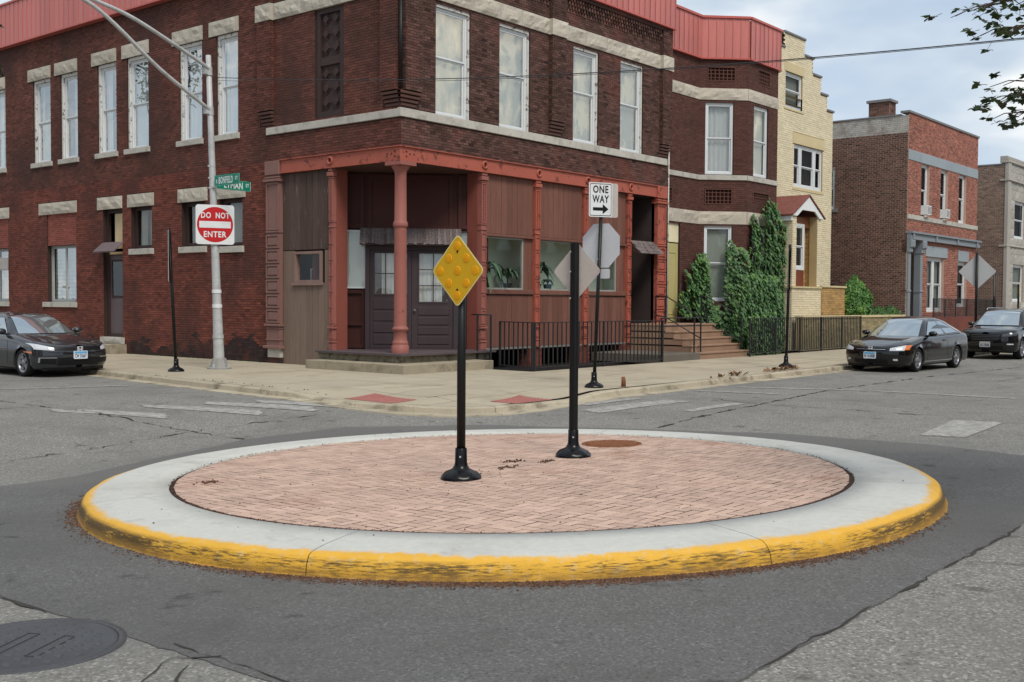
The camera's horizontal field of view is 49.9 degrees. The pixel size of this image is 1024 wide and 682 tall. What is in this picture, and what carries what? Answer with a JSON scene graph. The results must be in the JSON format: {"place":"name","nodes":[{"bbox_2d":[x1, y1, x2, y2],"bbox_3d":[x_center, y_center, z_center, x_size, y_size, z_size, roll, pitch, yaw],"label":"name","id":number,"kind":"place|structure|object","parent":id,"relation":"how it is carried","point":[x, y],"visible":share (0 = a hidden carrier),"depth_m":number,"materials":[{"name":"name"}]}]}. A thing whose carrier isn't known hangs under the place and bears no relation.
{"place":"outdoors","nodes":[
{"label":"outdoors","id":0,"kind":"place"},
{"bbox_2d":[99,349,847,406],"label":"sidewalk","id":1,"kind":"structure","parent":0,"point":[480,389],"depth_m":24.79,"materials":[{"name":"concrete"}]},
{"bbox_2d":[82,0,231,369],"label":"street light","id":2,"kind":"object","parent":1,"relation":"on","point":[219,361],"visible":1,"depth_m":26.84,"materials":[{"name":"metal"}]},
{"bbox_2d":[196,204,233,244],"bbox_3d":[-7.249,-2.839,26.866,0.920,0.960,0.054,-1,2,-23],"label":"do not enter sign","id":3,"kind":"object","parent":2,"relation":"attached to","point":[214,224],"visible":1,"depth_m":26.84,"materials":[{"name":"metal"}]},
{"bbox_2d":[211,173,239,187],"bbox_3d":[-6.904,-3.870,26.526,1.110,0.290,0.040,2,3,40],"label":"street name sign","id":4,"kind":"object","parent":2,"relation":"attached to","point":[226,179],"visible":1,"depth_m":26.49,"materials":[{"name":"metal"}]},
{"bbox_2d":[216,181,250,191],"bbox_3d":[-6.986,-3.874,27.438,0.040,0.280,1.160,2,3,40],"label":"street name sign","id":5,"kind":"object","parent":2,"relation":"attached to","point":[243,186],"visible":0.73,"depth_m":27.61,"materials":[{"name":"metal"}]},
{"bbox_2d":[214,37,1023,82],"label":"overhead cable","id":6,"kind":"object","parent":2,"relation":"attached to","point":[931,47],"visible":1,"depth_m":18.84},
{"bbox_2d":[167,229,184,371],"bbox_3d":[-7.934,-0.961,25.982,0.384,3.362,0.401,0,2,-11],"label":"sign post","id":7,"kind":"object","parent":1,"relation":"on","point":[175,368],"visible":1,"depth_m":25.94,"materials":[{"name":"metal"}]},
{"bbox_2d":[0,0,676,375],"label":"corner building","id":8,"kind":"structure","parent":1,"relation":"on","point":[386,172],"depth_m":30.89,"materials":[{"name":"brick"}]},
{"bbox_2d":[0,93,5,168],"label":"window","id":9,"kind":"structure","parent":8,"relation":"in","point":[2,96],"depth_m":39.75,"materials":[{"name":"white glass"}]},
{"bbox_2d":[0,249,8,300],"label":"window","id":10,"kind":"structure","parent":8,"relation":"in","point":[4,279],"depth_m":39.89,"materials":[{"name":"white glass"}]},
{"bbox_2d":[37,82,50,162],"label":"window","id":11,"kind":"structure","parent":8,"relation":"in","point":[46,123],"depth_m":37.76,"materials":[{"name":"white glass"}]},
{"bbox_2d":[51,245,76,301],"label":"window","id":12,"kind":"structure","parent":8,"relation":"in","point":[65,255],"depth_m":37.18,"materials":[{"name":"white glass"}]},
{"bbox_2d":[65,75,77,158],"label":"window","id":13,"kind":"structure","parent":8,"relation":"in","point":[74,91],"depth_m":36.62,"materials":[{"name":"clear glass"}]},
{"bbox_2d":[102,66,116,152],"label":"window","id":14,"kind":"structure","parent":8,"relation":"in","point":[111,71],"depth_m":35.13,"materials":[{"name":"clear glass"}]},
{"bbox_2d":[110,255,122,333],"bbox_3d":[-12.495,-1.484,34.955,0.880,2.490,0.050,2,3,40],"label":"side door","id":15,"kind":"structure","parent":8,"relation":"in","point":[116,260],"depth_m":34.99,"materials":[{"name":"grey wood"}]},
{"bbox_2d":[132,59,148,147],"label":"window","id":16,"kind":"structure","parent":8,"relation":"in","point":[142,99],"depth_m":33.99,"materials":[{"name":"clear glass"}]},
{"bbox_2d":[135,206,151,248],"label":"window","id":17,"kind":"structure","parent":8,"relation":"in","point":[146,212],"depth_m":34.10,"materials":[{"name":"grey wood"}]},
{"bbox_2d":[184,45,201,139],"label":"window","id":18,"kind":"structure","parent":8,"relation":"in","point":[195,68],"depth_m":32.21,"materials":[{"name":"clear glass"}]},
{"bbox_2d":[186,202,204,246],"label":"window","id":19,"kind":"structure","parent":8,"relation":"in","point":[188,205],"depth_m":32.42,"materials":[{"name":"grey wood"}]},
{"bbox_2d":[221,36,237,134],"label":"window","id":20,"kind":"structure","parent":8,"relation":"in","point":[232,43],"depth_m":31.08,"materials":[{"name":"clear glass"}]},
{"bbox_2d":[224,198,242,245],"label":"window","id":21,"kind":"structure","parent":8,"relation":"in","point":[236,203],"depth_m":31.06,"materials":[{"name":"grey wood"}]},
{"bbox_2d":[291,251,324,284],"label":"small window","id":22,"kind":"structure","parent":8,"relation":"in","point":[297,281],"depth_m":28.79,"materials":[{"name":"brown wood"}]},
{"bbox_2d":[316,3,343,118],"bbox_3d":[-4.611,-7.131,28.117,1.080,2.810,0.090,2,3,40],"label":"blind window","id":23,"kind":"structure","parent":8,"relation":"in","point":[329,20],"depth_m":28.16,"materials":[{"name":"brown brick"}]},
{"bbox_2d":[370,250,411,347],"bbox_3d":[-3.176,-1.099,28.820,1.080,2.550,0.145,0,2,-5],"label":"door leaf","id":24,"kind":"structure","parent":8,"relation":"in","point":[381,305],"depth_m":28.76,"materials":[{"name":"paint"}]},
{"bbox_2d":[412,250,452,347],"bbox_3d":[-2.087,-1.096,28.923,1.087,2.550,0.146,0,2,-5],"label":"door leaf","id":25,"kind":"structure","parent":8,"relation":"in","point":[432,320],"depth_m":28.89,"materials":[{"name":"paint"}]},
{"bbox_2d":[435,7,465,119],"bbox_3d":[-1.631,-7.002,27.927,0.150,2.664,1.224,2,3,40],"label":"window","id":26,"kind":"structure","parent":8,"relation":"in","point":[450,95],"depth_m":28.10,"materials":[{"name":"white glass"}]},
{"bbox_2d":[471,314,491,359],"bbox_3d":[-0.779,-0.102,28.079,0.668,1.178,0.036,2,3,40],"label":"porch railing","id":27,"kind":"object","parent":8,"relation":"on","point":[478,334],"visible":1,"depth_m":27.95,"materials":[{"name":"black metal"}]},
{"bbox_2d":[487,262,509,292],"bbox_3d":[-0.707,-1.693,29.501,1.458,0.904,1.286,0,2,-6],"label":"house plant","id":28,"kind":"object","parent":8,"relation":"on","point":[496,268],"visible":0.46,"depth_m":29.33,"materials":[{"name":"green plant"}]},
{"bbox_2d":[486,236,522,289],"bbox_3d":[-0.253,-2.090,29.673,0.080,1.401,1.658,2,3,40],"label":"shop window","id":29,"kind":"structure","parent":8,"relation":"in","point":[521,240],"depth_m":30.25,"materials":[{"name":"grey wood"}]},
{"bbox_2d":[494,268,519,287],"bbox_3d":[-0.146,-1.725,30.233,0.739,0.617,0.871,0,2,-22],"label":"house plant","id":30,"kind":"object","parent":8,"relation":"on","point":[509,272],"visible":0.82,"depth_m":30.14,"materials":[{"name":"green plant"}]},
{"bbox_2d":[499,27,525,130],"bbox_3d":[-0.069,-7.060,29.814,0.150,2.664,1.224,2,3,40],"label":"window","id":31,"kind":"structure","parent":8,"relation":"in","point":[512,92],"depth_m":30.00,"materials":[{"name":"white glass"}]},
{"bbox_2d":[531,262,553,287],"bbox_3d":[0.691,-1.854,31.302,0.902,0.806,0.931,0,2,-12],"label":"house plant","id":32,"kind":"object","parent":8,"relation":"on","point":[544,268],"visible":0.32,"depth_m":31.22,"materials":[{"name":"green plant"}]},
{"bbox_2d":[540,240,579,290],"bbox_3d":[1.316,-2.149,31.568,0.080,1.401,2.018,2,3,40],"label":"shop window","id":33,"kind":"structure","parent":8,"relation":"in","point":[540,240],"depth_m":31.47,"materials":[{"name":"grey wood"}]},
{"bbox_2d":[573,49,594,144],"bbox_3d":[2.018,-7.138,32.336,0.150,2.664,1.194,2,3,40],"label":"window","id":34,"kind":"structure","parent":8,"relation":"in","point":[583,102],"depth_m":32.55,"materials":[{"name":"clear glass"}]},
{"bbox_2d":[589,259,615,291],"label":"shop window","id":35,"kind":"structure","parent":8,"relation":"in","point":[614,263],"depth_m":33.75,"materials":[{"name":"grey wood"}]},
{"bbox_2d":[620,64,639,152],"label":"window","id":36,"kind":"structure","parent":8,"relation":"in","point":[629,113],"depth_m":34.42,"materials":[{"name":"clear glass"}]},
{"bbox_2d":[344,393,416,402],"bbox_3d":[-2.337,1.029,19.898,1.350,0.045,0.900,2,3,40],"label":"tactile pad","id":37,"kind":"object","parent":1,"relation":"on","point":[375,397],"visible":1,"depth_m":19.95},
{"bbox_2d":[493,395,551,403],"bbox_3d":[0.098,1.052,19.916,0.880,0.026,1.170,2,3,40],"label":"tactile pad","id":38,"kind":"object","parent":1,"relation":"on","point":[519,399],"visible":1,"depth_m":19.91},
{"bbox_2d":[499,320,663,371],"bbox_3d":[1.884,0.056,29.402,1.410,1.200,5.880,2,3,40],"label":"iron fence","id":39,"kind":"object","parent":1,"relation":"on","point":[533,367],"visible":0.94,"depth_m":28.16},
{"bbox_2d":[583,182,619,387],"bbox_3d":[1.753,-1.100,21.834,0.792,4.052,0.431,1,2,13],"label":"sign post","id":40,"kind":"object","parent":1,"relation":"on","point":[601,245],"visible":0.97,"depth_m":21.78,"materials":[{"name":"metal"}]},
{"bbox_2d":[592,350,699,362],"bbox_3d":[3.997,0.466,32.820,2.480,0.260,2.065,2,3,40],"label":"stoop","id":41,"kind":"object","parent":1,"relation":"on","point":[669,356],"visible":0.52,"depth_m":32.13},
{"bbox_2d":[655,295,701,354],"bbox_3d":[4.350,-0.510,32.766,1.716,1.718,2.419,2,3,40],"label":"step railing","id":42,"kind":"object","parent":41,"relation":"on","point":[670,318],"visible":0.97,"depth_m":33.19,"materials":[{"name":"black metal"}]},
{"bbox_2d":[631,323,748,358],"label":"front steps","id":43,"kind":"structure","parent":1,"relation":"on","point":[715,344],"depth_m":34.11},
{"bbox_2d":[697,296,741,349],"bbox_3d":[6.711,-0.550,35.668,1.618,1.818,0.036,2,3,40],"label":"step railing","id":44,"kind":"object","parent":43,"relation":"on","point":[707,297],"visible":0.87,"depth_m":35.53,"materials":[{"name":"black metal"}]},
{"bbox_2d":[710,364,798,377],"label":"leaf litter","id":45,"kind":"object","parent":1,"relation":"on","point":[766,369],"visible":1,"depth_m":27.27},
{"bbox_2d":[779,245,792,366],"bbox_3d":[7.316,-0.934,29.285,0.384,3.251,0.402,2,3,40],"label":"sign post","id":46,"kind":"object","parent":1,"relation":"on","point":[785,363],"visible":0.92,"depth_m":29.24,"materials":[{"name":"metal"}]},
{"bbox_2d":[749,316,861,356],"bbox_3d":[10.454,-0.231,38.521,0.045,1.220,9.599,2,3,38],"label":"iron fence","id":47,"kind":"object","parent":1,"relation":"on","point":[800,329],"visible":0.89,"depth_m":38.08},
{"bbox_2d":[931,316,979,331],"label":"retaining wall","id":48,"kind":"structure","parent":1,"relation":"on","point":[959,323],"depth_m":49.58,"materials":[{"name":"red brick"}]},
{"bbox_2d":[932,298,995,316],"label":"iron fence","id":49,"kind":"object","parent":48,"relation":"on","point":[984,305],"visible":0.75,"depth_m":50.33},
{"bbox_2d":[959,253,995,321],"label":"sign post","id":50,"kind":"object","parent":1,"relation":"on","point":[977,271],"visible":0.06,"depth_m":41.09,"materials":[{"name":"metal"}]},
{"bbox_2d":[993,272,995,307],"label":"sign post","id":51,"kind":"object","parent":1,"relation":"on","point":[994,290],"visible":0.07,"depth_m":42.14,"materials":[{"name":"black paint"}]},
{"bbox_2d":[0,348,1023,681],"bbox_3d":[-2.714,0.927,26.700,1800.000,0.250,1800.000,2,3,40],"label":"road","id":52,"kind":"structure","parent":0,"point":[960,620],"depth_m":15.92,"materials":[{"name":"asphalt"}]},
{"bbox_2d":[1,597,61,616],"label":"road crack","id":53,"kind":"object","parent":52,"relation":"on","point":[19,603],"visible":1,"depth_m":6.83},
{"bbox_2d":[0,312,106,376],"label":"parked car","id":54,"kind":"object","parent":52,"relation":"on","point":[31,343],"visible":1,"depth_m":25.95,"materials":[{"name":"grey paint"}]},
{"bbox_2d":[0,618,126,674],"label":"manhole cover","id":55,"kind":"object","parent":52,"relation":"on","point":[30,646],"visible":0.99,"depth_m":5.97,"materials":[{"name":"metal"}]},
{"bbox_2d":[51,409,168,418],"bbox_3d":[-6.528,1.171,17.759,2.344,0.068,0.423,1,2,10],"label":"crosswalk stripe","id":56,"kind":"object","parent":52,"relation":"on","point":[153,415],"visible":1,"depth_m":17.73,"materials":[{"name":"paint"}]},
{"bbox_2d":[0,400,244,438],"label":"road crack","id":57,"kind":"object","parent":52,"relation":"on","point":[128,418],"visible":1,"depth_m":17.31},
{"bbox_2d":[141,655,221,681],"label":"road crack","id":58,"kind":"object","parent":52,"relation":"on","point":[172,657],"visible":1,"depth_m":5.70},
{"bbox_2d":[139,404,264,414],"bbox_3d":[-5.263,1.157,18.546,2.520,0.083,0.451,1,2,12],"label":"crosswalk stripe","id":59,"kind":"object","parent":52,"relation":"on","point":[238,411],"visible":1,"depth_m":18.50,"materials":[{"name":"paint"}]},
{"bbox_2d":[174,643,288,681],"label":"road crack","id":60,"kind":"object","parent":52,"relation":"on","point":[235,663],"visible":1,"depth_m":5.56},
{"bbox_2d":[202,402,316,410],"bbox_3d":[-4.380,1.135,19.135,2.373,0.070,0.469,1,2,13],"label":"crosswalk stripe","id":61,"kind":"object","parent":52,"relation":"on","point":[295,407],"visible":1,"depth_m":19.10,"materials":[{"name":"paint"}]},
{"bbox_2d":[256,400,352,407],"bbox_3d":[-3.602,1.125,19.483,2.467,0.066,0.389,1,2,16],"label":"crosswalk stripe","id":62,"kind":"object","parent":52,"relation":"on","point":[289,402],"visible":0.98,"depth_m":19.54,"materials":[{"name":"paint"}]},
{"bbox_2d":[75,429,947,581],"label":"traffic island","id":63,"kind":"structure","parent":52,"relation":"on","point":[863,511],"depth_m":9.24,"materials":[{"name":"brick"}]},
{"bbox_2d":[433,236,482,481],"bbox_3d":[-0.533,0.166,10.733,0.485,2.379,0.486,0,2,-3],"label":"marker sign","id":64,"kind":"object","parent":63,"relation":"on","point":[458,270],"visible":1,"depth_m":10.74,"materials":[{"name":"yellow metal"}]},
{"bbox_2d":[153,430,903,540],"bbox_3d":[-0.092,1.327,11.341,7.341,0.180,7.632,2,3,40],"label":"island debris","id":65,"kind":"object","parent":63,"relation":"on","point":[502,467],"visible":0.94,"depth_m":10.30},
{"bbox_2d":[554,243,599,458],"bbox_3d":[0.724,0.101,12.392,0.462,2.400,0.439,0,2,-4],"label":"marker sign","id":66,"kind":"object","parent":63,"relation":"on","point":[577,271],"visible":1,"depth_m":12.34,"materials":[{"name":"black metal"}]},
{"bbox_2d":[582,440,641,447],"bbox_3d":[1.229,1.267,13.553,0.740,0.034,0.740,0,2,40],"label":"manhole cover","id":67,"kind":"object","parent":63,"relation":"on","point":[612,443],"visible":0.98,"depth_m":13.48,"materials":[{"name":"metal"}]},
{"bbox_2d":[0,425,1023,681],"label":"asphalt patch","id":68,"kind":"object","parent":52,"relation":"on","point":[732,627],"visible":0.42,"depth_m":6.73,"materials":[{"name":"asphalt"}]},
{"bbox_2d":[57,483,953,590],"bbox_3d":[0.172,1.537,10.011,8.883,0.200,5.990,0,2,-6],"label":"kerbside grit","id":69,"kind":"object","parent":68,"relation":"on","point":[615,580],"visible":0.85,"depth_m":7.38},
{"bbox_2d":[51,352,1006,416],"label":"kerb","id":70,"kind":"structure","parent":52,"relation":"on","point":[445,411],"depth_m":21.43,"materials":[{"name":"concrete"}]},
{"bbox_2d":[579,398,639,404],"bbox_3d":[1.810,1.112,20.248,0.253,0.031,1.630,2,3,45],"label":"crosswalk stripe","id":71,"kind":"object","parent":52,"relation":"on","point":[601,402],"visible":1,"depth_m":20.17,"materials":[{"name":"paint"}]},
{"bbox_2d":[582,399,687,412],"bbox_3d":[2.205,1.157,19.605,2.417,0.069,0.501,-1,3,-42],"label":"crosswalk stripe","id":72,"kind":"object","parent":52,"relation":"on","point":[625,406],"visible":1,"depth_m":19.56,"materials":[{"name":"paint"}]},
{"bbox_2d":[684,403,743,411],"bbox_3d":[3.556,1.160,19.304,0.297,0.038,1.678,2,3,43],"label":"crosswalk stripe","id":73,"kind":"object","parent":52,"relation":"on","point":[712,406],"visible":1,"depth_m":19.34,"materials":[{"name":"paint"}]},
{"bbox_2d":[667,4,782,333],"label":"bay building","id":74,"kind":"structure","parent":52,"relation":"on","point":[722,173],"depth_m":37.59,"materials":[{"name":"brown brick"}]},
{"bbox_2d":[668,243,677,321],"bbox_3d":[5.237,-1.935,36.482,0.075,2.610,0.880,2,3,40],"label":"front door","id":75,"kind":"structure","parent":74,"relation":"in","point":[673,248],"depth_m":36.57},
{"bbox_2d":[676,253,726,335],"bbox_3d":[6.300,-1.278,37.146,2.359,3.443,0.789,-1,3,-36],"label":"climbing ivy","id":76,"kind":"object","parent":74,"relation":"attached to","point":[703,284],"visible":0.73,"depth_m":37.25,"materials":[{"name":"green plant"}]},
{"bbox_2d":[704,226,731,300],"bbox_3d":[7.040,-2.663,37.834,0.771,2.584,0.771,2,3,40],"label":"window","id":77,"kind":"structure","parent":74,"relation":"in","point":[716,238],"depth_m":37.91,"materials":[{"name":"clear glass"}]},
{"bbox_2d":[705,103,732,174],"bbox_3d":[7.062,-6.917,37.718,0.974,2.434,0.190,0,2,-5],"label":"window","id":78,"kind":"structure","parent":74,"relation":"in","point":[719,116],"depth_m":37.76,"materials":[{"name":"white glass"}]},
{"bbox_2d":[723,198,787,355],"bbox_3d":[8.559,-2.274,37.682,2.119,5.527,5.453,2,3,40],"label":"climbing ivy","id":79,"kind":"object","parent":74,"relation":"attached to","point":[752,305],"visible":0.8,"depth_m":37.52,"materials":[{"name":"green plant"}]},
{"bbox_2d":[752,228,764,299],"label":"window","id":80,"kind":"structure","parent":74,"relation":"in","point":[763,232],"depth_m":38.93,"materials":[{"name":"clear glass"}]},
{"bbox_2d":[753,106,766,178],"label":"window","id":81,"kind":"structure","parent":74,"relation":"in","point":[758,112],"depth_m":38.74,"materials":[{"name":"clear glass"}]},
{"bbox_2d":[694,390,778,393],"bbox_3d":[4.531,1.037,22.354,1.877,0.001,0.217,1,2,25],"label":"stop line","id":82,"kind":"object","parent":52,"relation":"on","point":[738,392],"visible":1,"depth_m":22.27,"materials":[{"name":"paint"}]},
{"bbox_2d":[760,30,846,349],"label":"yellow house","id":83,"kind":"structure","parent":52,"relation":"on","point":[804,155],"depth_m":42.63,"materials":[{"name":"brick"}]},
{"bbox_2d":[785,72,800,110],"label":"window","id":84,"kind":"structure","parent":83,"relation":"in","point":[791,79],"depth_m":43.10,"materials":[{"name":"clear glass"}]},
{"bbox_2d":[793,144,799,187],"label":"window","id":85,"kind":"structure","parent":83,"relation":"in","point":[796,176],"depth_m":43.43,"materials":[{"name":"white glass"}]},
{"bbox_2d":[796,270,802,285],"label":"door panel","id":86,"kind":"structure","parent":83,"relation":"in","point":[799,273],"depth_m":40.60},
{"bbox_2d":[796,223,804,269],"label":"window","id":87,"kind":"structure","parent":83,"relation":"in","point":[799,249],"depth_m":40.72,"materials":[{"name":"white glass"}]},
{"bbox_2d":[800,146,813,189],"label":"window","id":88,"kind":"structure","parent":83,"relation":"in","point":[806,173],"depth_m":44.25,"materials":[{"name":"clear glass"}]},
{"bbox_2d":[814,149,820,191],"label":"window","id":89,"kind":"structure","parent":83,"relation":"in","point":[816,187],"depth_m":44.94,"materials":[{"name":"white glass"}]},
{"bbox_2d":[645,367,1019,430],"bbox_3d":[12.649,0.876,29.758,0.823,0.114,35.705,2,3,40],"label":"road crack","id":90,"kind":"object","parent":52,"relation":"on","point":[791,397],"visible":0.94,"depth_m":20.16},
{"bbox_2d":[794,315,905,350],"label":"garden wall","id":91,"kind":"structure","parent":52,"relation":"on","point":[871,322],"depth_m":41.67,"materials":[{"name":"brick"}]},
{"bbox_2d":[844,274,873,314],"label":"cone shrub","id":92,"kind":"object","parent":91,"relation":"on","point":[858,299],"visible":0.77,"depth_m":44.14,"materials":[{"name":"green plant"}]},
{"bbox_2d":[872,306,889,317],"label":"shrub","id":93,"kind":"object","parent":91,"relation":"on","point":[879,310],"visible":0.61,"depth_m":45.51,"materials":[{"name":"green plant"}]},
{"bbox_2d":[884,305,902,315],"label":"shrub","id":94,"kind":"object","parent":91,"relation":"on","point":[892,310],"visible":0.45,"depth_m":46.51,"materials":[{"name":"green plant"}]},
{"bbox_2d":[735,524,1022,681],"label":"road crack","id":95,"kind":"object","parent":52,"relation":"on","point":[917,583],"visible":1,"depth_m":6.84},
{"bbox_2d":[830,98,981,316],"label":"red brick house","id":96,"kind":"structure","parent":52,"relation":"on","point":[904,228],"depth_m":48.42,"materials":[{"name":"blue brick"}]},
{"bbox_2d":[831,169,834,208],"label":"window","id":97,"kind":"structure","parent":96,"relation":"in","point":[833,170],"depth_m":49.10,"materials":[{"name":"grey glass"}]},
{"bbox_2d":[921,164,926,216],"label":"window","id":98,"kind":"structure","parent":96,"relation":"in","point":[923,197],"depth_m":48.99,"materials":[{"name":"white glass"}]},
{"bbox_2d":[926,257,932,311],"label":"window","id":99,"kind":"structure","parent":96,"relation":"in","point":[930,259],"depth_m":49.90,"materials":[{"name":"white glass"}]},
{"bbox_2d":[932,258,940,311],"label":"window","id":100,"kind":"structure","parent":96,"relation":"in","point":[934,290],"depth_m":50.72,"materials":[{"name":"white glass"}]},
{"bbox_2d":[940,170,945,219],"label":"window","id":101,"kind":"structure","parent":96,"relation":"in","point":[943,172],"depth_m":50.90,"materials":[{"name":"white glass"}]},
{"bbox_2d":[957,262,963,306],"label":"window","id":102,"kind":"structure","parent":96,"relation":"in","point":[960,264],"depth_m":53.27,"materials":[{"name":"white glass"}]},
{"bbox_2d":[958,175,963,223],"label":"window","id":103,"kind":"structure","parent":96,"relation":"in","point":[960,177],"depth_m":52.94,"materials":[{"name":"white glass"}]},
{"bbox_2d":[846,316,967,371],"bbox_3d":[11.100,0.038,30.939,2.145,1.470,4.811,2,3,42],"label":"parked car","id":104,"kind":"object","parent":52,"relation":"on","point":[913,343],"visible":1,"depth_m":29.97,"materials":[{"name":"black paint"}]},
{"bbox_2d":[920,420,1003,437],"bbox_3d":[6.606,1.279,16.207,0.707,0.018,2.512,2,3,36],"label":"crosswalk stripe","id":105,"kind":"object","parent":52,"relation":"on","point":[960,428],"visible":1,"depth_m":16.10,"materials":[{"name":"paint"}]},
{"bbox_2d":[961,307,1023,358],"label":"parked car","id":106,"kind":"object","parent":52,"relation":"on","point":[995,331],"visible":0.93,"depth_m":36.60,"materials":[{"name":"black paint"}]},
{"bbox_2d":[976,156,1023,308],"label":"grey stone flats","id":107,"kind":"structure","parent":52,"relation":"on","point":[1000,213],"depth_m":58.52,"materials":[{"name":"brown stone"}]},
{"bbox_2d":[1012,265,1021,301],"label":"window","id":108,"kind":"structure","parent":107,"relation":"in","point":[1015,283],"depth_m":60.43,"materials":[{"name":"white glass"}]},
{"bbox_2d":[1014,202,1023,239],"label":"window","id":109,"kind":"structure","parent":107,"relation":"in","point":[1017,220],"depth_m":60.43,"materials":[{"name":"white glass"}]},
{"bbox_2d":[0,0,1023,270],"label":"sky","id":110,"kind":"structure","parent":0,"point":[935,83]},
{"bbox_2d":[541,278,553,288],"bbox_3d":[1.025,-1.633,31.640,0.380,0.344,0.402,0,2,-2],"label":"house plant","id":111,"kind":"object","parent":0,"point":[547,285],"visible":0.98,"depth_m":31.56,"materials":[{"name":"green plant"}]},
{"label":"pavement","id":112,"kind":"structure","parent":0,"visible":0},
{"bbox_2d":[920,0,1023,129],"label":"street tree","id":113,"kind":"object","parent":112,"relation":"on","point":[1005,31],"visible":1,"depth_m":9.08,"materials":[{"name":"green plant"}]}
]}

